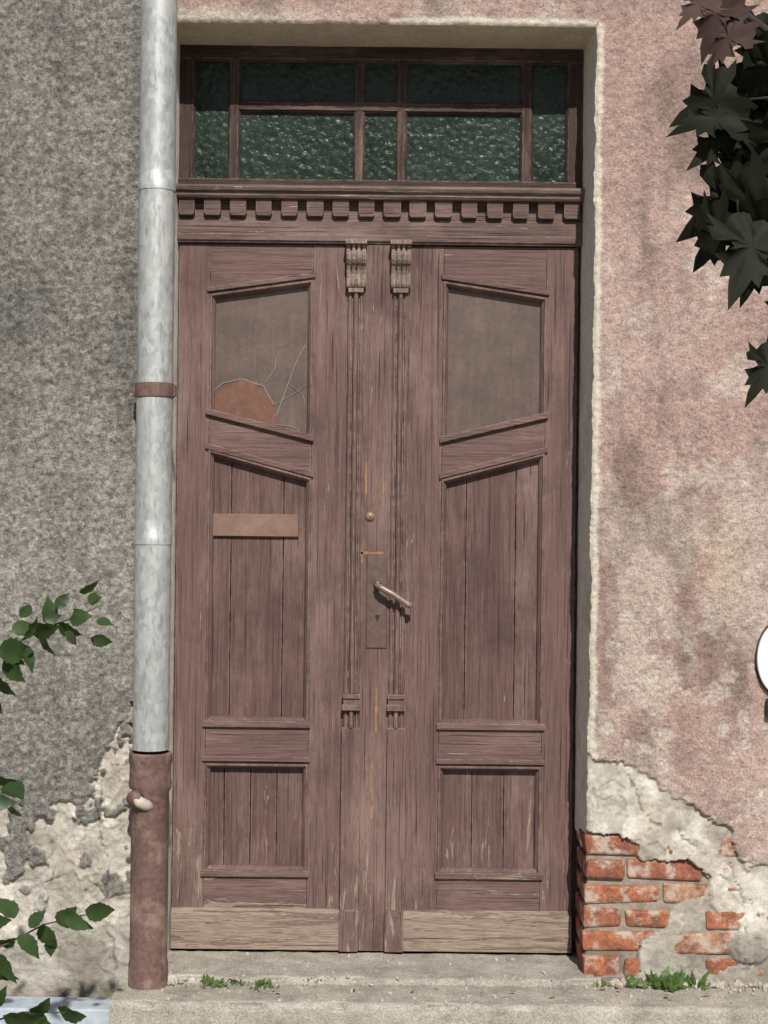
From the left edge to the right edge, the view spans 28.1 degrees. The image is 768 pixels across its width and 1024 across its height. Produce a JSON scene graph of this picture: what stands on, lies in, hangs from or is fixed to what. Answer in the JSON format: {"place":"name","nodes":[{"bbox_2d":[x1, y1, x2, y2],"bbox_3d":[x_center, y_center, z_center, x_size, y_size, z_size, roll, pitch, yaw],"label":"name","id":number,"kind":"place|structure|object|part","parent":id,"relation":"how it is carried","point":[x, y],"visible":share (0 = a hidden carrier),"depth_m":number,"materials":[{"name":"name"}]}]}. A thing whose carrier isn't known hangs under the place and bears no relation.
{"place":"outdoors","nodes":[
{"label":"outdoors","id":0,"kind":"place"},
{"label":"ground","id":1,"kind":"structure","parent":0,"visible":0},
{"bbox_2d":[0,996,110,1023],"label":"painted kerb plank","id":2,"kind":"object","parent":1,"relation":"on","point":[94,1010],"visible":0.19,"depth_m":4.86,"materials":[{"name":"blue paint"}]},
{"bbox_2d":[0,581,114,1023],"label":"garden shrub","id":3,"kind":"object","parent":1,"relation":"on","point":[14,652],"visible":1,"depth_m":3.39,"materials":[{"name":"green plant"}]},
{"bbox_2d":[0,0,140,997],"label":"wall","id":4,"kind":"structure","parent":1,"relation":"on","point":[69,126],"depth_m":5.00,"materials":[{"name":"paint"}]},
{"bbox_2d":[167,39,179,952],"bbox_3d":[-0.716,-0.108,5.152,0.010,3.500,0.316,1,0,0],"label":"reveal","id":5,"kind":"object","parent":4,"relation":"attached to","point":[175,346],"visible":0.23,"depth_m":5.22,"materials":[{"name":"paint"}]},
{"bbox_2d":[177,0,596,26],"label":"wall over door","id":6,"kind":"structure","parent":4,"relation":"attached to","point":[563,13],"depth_m":5.00,"materials":[{"name":"paint"}]},
{"bbox_2d":[177,22,596,49],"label":"lintel","id":7,"kind":"structure","parent":4,"relation":"attached to","point":[369,35],"depth_m":5.12,"materials":[{"name":"paint"}]},
{"bbox_2d":[171,244,580,950],"bbox_3d":[-0.027,-0.058,5.281,1.410,3.105,0.038,1,0,0],"label":"wooden double door","id":8,"kind":"structure","parent":7,"relation":"attached to","point":[493,358],"depth_m":5.27,"materials":[{"name":"paint"}]},
{"bbox_2d":[215,345,306,429],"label":"glass cracks","id":9,"kind":"object","parent":8,"relation":"attached to","point":[266,391],"visible":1,"depth_m":5.27,"materials":[{"name":"glass"}]},
{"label":"window pane","id":10,"kind":"part","parent":8,"relation":"part of","materials":[{"name":"brown glass"}]},
{"bbox_2d":[177,218,581,247],"bbox_3d":[-0.017,-0.954,5.264,1.385,0.082,0.072,1,0,0],"label":"transom bar","id":11,"kind":"object","parent":8,"relation":"attached to","point":[378,232],"visible":0.99,"depth_m":5.24,"materials":[{"name":"paint"}]},
{"bbox_2d":[178,198,580,221],"bbox_3d":[-0.016,-1.028,5.258,1.380,0.065,0.084,1,0,0],"label":"dentil band","id":12,"kind":"object","parent":11,"relation":"on","point":[336,209],"visible":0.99,"depth_m":5.22,"materials":[{"name":"paint"}]},
{"bbox_2d":[176,184,584,204],"bbox_3d":[-0.015,-1.086,5.242,1.390,0.053,0.116,1,0,0],"label":"cornice moulding","id":13,"kind":"object","parent":12,"relation":"on","point":[382,193],"visible":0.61,"depth_m":5.20,"materials":[{"name":"paint"}]},
{"bbox_2d":[178,45,582,187],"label":"rails","id":14,"kind":"object","parent":13,"relation":"on","point":[385,53],"visible":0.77,"depth_m":5.25,"materials":[{"name":"paint"}]},
{"bbox_2d":[178,58,582,182],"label":"mullions","id":15,"kind":"object","parent":14,"relation":"attached to","point":[575,115],"visible":0.83,"depth_m":5.25,"materials":[{"name":"paint"}]},
{"bbox_2d":[240,113,353,179],"bbox_3d":[-0.298,-1.254,5.269,0.395,0.235,0.005,1,0,0],"label":"hammered pane","id":16,"kind":"object","parent":15,"relation":"attached to","point":[292,146],"visible":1,"depth_m":5.27,"materials":[{"name":"green glass"}]},
{"bbox_2d":[241,63,353,102],"bbox_3d":[-0.296,-1.474,5.269,0.395,0.140,0.005,1,0,0],"label":"hammered pane","id":17,"kind":"object","parent":15,"relation":"attached to","point":[295,82],"visible":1,"depth_m":5.27,"materials":[{"name":"green glass"}]},
{"bbox_2d":[364,114,395,179],"bbox_3d":[-0.013,-1.250,5.269,0.115,0.235,0.005,1,0,0],"label":"hammered pane","id":18,"kind":"object","parent":15,"relation":"attached to","point":[380,142],"visible":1,"depth_m":5.27,"materials":[{"name":"green glass"}]},
{"bbox_2d":[365,64,396,101],"bbox_3d":[-0.011,-1.470,5.269,0.115,0.140,0.005,1,0,0],"label":"hammered pane","id":19,"kind":"object","parent":15,"relation":"attached to","point":[380,84],"visible":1,"depth_m":5.27,"materials":[{"name":"green glass"}]},
{"bbox_2d":[407,115,519,181],"bbox_3d":[0.272,-1.247,5.269,0.395,0.235,0.005,1,0,0],"label":"hammered pane","id":20,"kind":"object","parent":15,"relation":"attached to","point":[459,148],"visible":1,"depth_m":5.27,"materials":[{"name":"green glass"}]},
{"bbox_2d":[408,64,519,104],"bbox_3d":[0.274,-1.467,5.269,0.395,0.140,0.005,1,0,0],"label":"hammered pane","id":21,"kind":"object","parent":15,"relation":"attached to","point":[465,83],"visible":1,"depth_m":5.27,"materials":[{"name":"green glass"}]},
{"bbox_2d":[193,58,567,182],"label":"glazing beads","id":22,"kind":"object","parent":14,"relation":"attached to","point":[241,61],"visible":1,"depth_m":5.25,"materials":[{"name":"paint"}]},
{"bbox_2d":[195,62,228,177],"bbox_3d":[-0.590,-1.343,5.269,0.120,0.408,0.005,1,0,0],"label":"hammered pane","id":23,"kind":"object","parent":22,"relation":"attached to","point":[212,94],"visible":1,"depth_m":5.27,"materials":[{"name":"green glass"}]},
{"bbox_2d":[532,66,565,181],"bbox_3d":[0.565,-1.330,5.269,0.120,0.408,0.005,1,0,0],"label":"hammered pane","id":24,"kind":"object","parent":22,"relation":"attached to","point":[548,154],"visible":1,"depth_m":5.27,"materials":[{"name":"green glass"}]},
{"bbox_2d":[384,240,577,952],"bbox_3d":[0.329,0.291,5.256,0.648,2.415,0.106,1,0,-4],"label":"leaf","id":25,"kind":"object","parent":8,"relation":"attached to","point":[441,895],"visible":1,"depth_m":5.25,"materials":[{"name":"paint"}]},
{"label":"window pane","id":26,"kind":"part","parent":8,"relation":"part of","materials":[{"name":"brown glass"}]},
{"bbox_2d":[126,0,177,989],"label":"drainpipe","id":27,"kind":"object","parent":1,"relation":"on","point":[150,760],"visible":1,"depth_m":4.87,"materials":[{"name":"metal"}]},
{"bbox_2d":[175,324,574,955],"bbox_3d":[-0.019,-0.050,5.327,1.560,3.200,0.025,1,0,0],"label":"backing","id":28,"kind":"object","parent":1,"relation":"on","point":[471,816],"depth_m":5.32,"materials":[{"name":"brown wood"}]},
{"bbox_2d":[109,949,767,1023],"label":"stone doorstep","id":29,"kind":"object","parent":1,"relation":"on","point":[236,1004],"visible":0.98,"depth_m":4.84,"materials":[{"name":"concrete"}]},
{"bbox_2d":[185,973,338,990],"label":"doorstep weeds","id":30,"kind":"object","parent":29,"relation":"on","point":[217,983],"visible":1,"depth_m":4.91,"materials":[{"name":"green plant"}]},
{"bbox_2d":[170,239,366,951],"bbox_3d":[-0.390,0.283,5.256,0.648,2.415,0.106,1,0,4],"label":"leaf","id":31,"kind":"object","parent":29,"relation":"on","point":[236,884],"visible":1,"depth_m":5.25,"materials":[{"name":"paint"}]},
{"bbox_2d":[215,380,275,424],"bbox_3d":[-0.485,-0.368,5.271,0.230,0.172,0.002,1,0,0],"label":"patch board","id":32,"kind":"object","parent":31,"relation":"attached to","point":[247,399],"visible":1,"depth_m":5.27,"materials":[{"name":"brown wood"}]},
{"bbox_2d":[213,513,298,536],"bbox_3d":[-0.442,0.045,5.271,0.297,0.077,0.018,1,0,0],"label":"letter plate","id":33,"kind":"object","parent":31,"relation":"attached to","point":[275,525],"visible":1,"depth_m":5.26,"materials":[{"name":"metal"}]},
{"bbox_2d":[357,245,392,950],"bbox_3d":[-0.031,0.294,5.260,0.099,2.408,0.040,1,0,0],"label":"meeting stile","id":34,"kind":"object","parent":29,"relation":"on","point":[377,399],"visible":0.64,"depth_m":5.24,"materials":[{"name":"paint"}]},
{"bbox_2d":[365,512,374,520],"bbox_3d":[-0.047,0.015,5.236,0.034,0.034,0.011,1,0,0],"label":"lock cylinder","id":35,"kind":"object","parent":34,"relation":"attached to","point":[367,516],"visible":1,"depth_m":5.23,"materials":[{"name":"gold metal"}]},
{"bbox_2d":[361,462,384,818],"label":"paint scars","id":36,"kind":"object","parent":34,"relation":"attached to","point":[362,553],"visible":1,"depth_m":5.24,"materials":[{"name":"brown wood"}]},
{"bbox_2d":[366,556,386,647],"bbox_3d":[-0.025,0.307,5.239,0.068,0.314,0.007,1,0,0],"label":"lock plate","id":37,"kind":"object","parent":34,"relation":"attached to","point":[376,604],"visible":1,"depth_m":5.24,"materials":[{"name":"metal"}]},
{"bbox_2d":[375,583,412,608],"bbox_3d":[0.034,0.283,5.207,0.132,0.085,0.057,1,0,0],"label":"door lever","id":38,"kind":"object","parent":37,"relation":"attached to","point":[396,596],"depth_m":5.18,"materials":[{"name":"metal"}]},
{"bbox_2d":[373,581,381,589],"bbox_3d":[-0.022,0.250,5.234,0.032,0.032,0.005,1,0,0],"label":"handle rosette","id":39,"kind":"object","parent":38,"relation":"attached to","point":[374,584],"visible":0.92,"depth_m":5.23,"materials":[{"name":"metal"}]},
{"bbox_2d":[131,952,767,1005],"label":"plaster rubble","id":40,"kind":"object","parent":29,"relation":"on","point":[732,986],"visible":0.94,"depth_m":4.94,"materials":[{"name":"stone"}]},
{"bbox_2d":[181,979,747,997],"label":"fallen leaves","id":41,"kind":"object","parent":29,"relation":"on","point":[617,986],"visible":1,"depth_m":4.87,"materials":[{"name":"beige plant"}]},
{"bbox_2d":[593,966,712,991],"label":"wall foot weeds","id":42,"kind":"object","parent":29,"relation":"on","point":[668,981],"depth_m":4.92,"materials":[{"name":"green plant"}]},
{"bbox_2d":[574,28,597,890],"bbox_3d":[0.681,-0.092,5.154,0.030,3.500,0.313,1,0,-2],"label":"reveal","id":43,"kind":"object","parent":1,"relation":"on","point":[584,579],"visible":0.77,"depth_m":5.13,"materials":[{"name":"paint"}]},
{"bbox_2d":[584,0,767,985],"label":"wall","id":44,"kind":"structure","parent":1,"relation":"on","point":[677,743],"depth_m":5.00,"materials":[{"name":"paint"}]},
{"bbox_2d":[575,828,767,976],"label":"exposed bricks","id":45,"kind":"object","parent":44,"relation":"attached to","point":[693,943],"visible":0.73,"depth_m":5.02,"materials":[{"name":"red brick"}]},
{"bbox_2d":[755,626,767,716],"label":"enamel plaque","id":46,"kind":"object","parent":44,"relation":"attached to","point":[761,659],"visible":1,"depth_m":4.98,"materials":[{"name":"white metal"}]},
{"bbox_2d":[666,0,767,406],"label":"maple tree","id":47,"kind":"object","parent":1,"relation":"on","point":[726,109],"visible":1,"depth_m":1.79,"materials":[{"name":"green plant"}]}
]}

